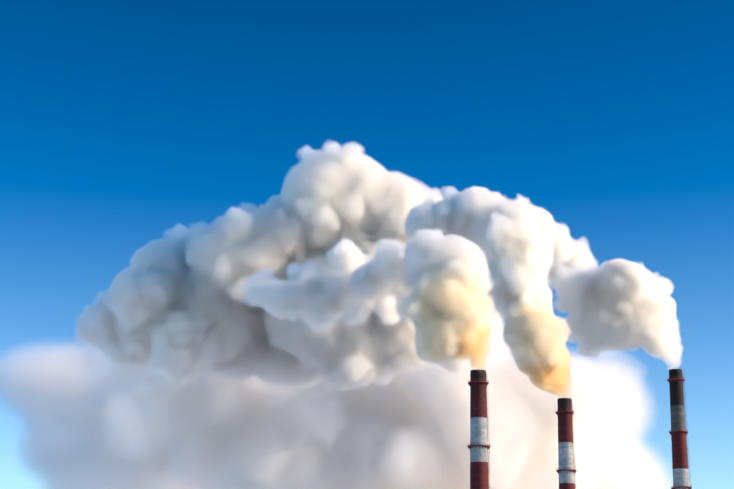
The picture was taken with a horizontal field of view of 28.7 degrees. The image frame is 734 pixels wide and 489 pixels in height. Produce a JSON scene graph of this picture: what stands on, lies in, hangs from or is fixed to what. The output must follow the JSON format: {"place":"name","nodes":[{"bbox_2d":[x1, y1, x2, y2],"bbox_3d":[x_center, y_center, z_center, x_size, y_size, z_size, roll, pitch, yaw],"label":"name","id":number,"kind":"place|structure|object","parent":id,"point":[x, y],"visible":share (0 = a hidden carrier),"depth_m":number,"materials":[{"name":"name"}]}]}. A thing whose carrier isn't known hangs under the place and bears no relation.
{"place":"outdoors","nodes":[
{"label":"outdoors","id":0,"kind":"place"},
{"bbox_2d":[0,0,733,488],"label":"sky","id":1,"kind":"structure","parent":0,"point":[245,244],"materials":[{"name":"blue"}]},
{"bbox_2d":[468,369,490,488],"bbox_3d":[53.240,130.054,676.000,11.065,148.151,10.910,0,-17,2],"label":"chimney","id":2,"kind":"object","parent":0,"point":[478,446],"visible":1,"depth_m":684.89,"materials":[{"name":"paint"}]},
{"bbox_2d":[555,395,576,488],"bbox_3d":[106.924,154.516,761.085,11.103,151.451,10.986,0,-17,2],"label":"chimney","id":3,"kind":"object","parent":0,"point":[566,471],"visible":1,"depth_m":771.85,"materials":[{"name":"paint"}]},
{"bbox_2d":[667,367,691,488],"bbox_3d":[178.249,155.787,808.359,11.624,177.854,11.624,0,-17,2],"label":"chimney","id":4,"kind":"object","parent":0,"point":[678,432],"visible":1,"depth_m":819.55,"materials":[{"name":"paint"}]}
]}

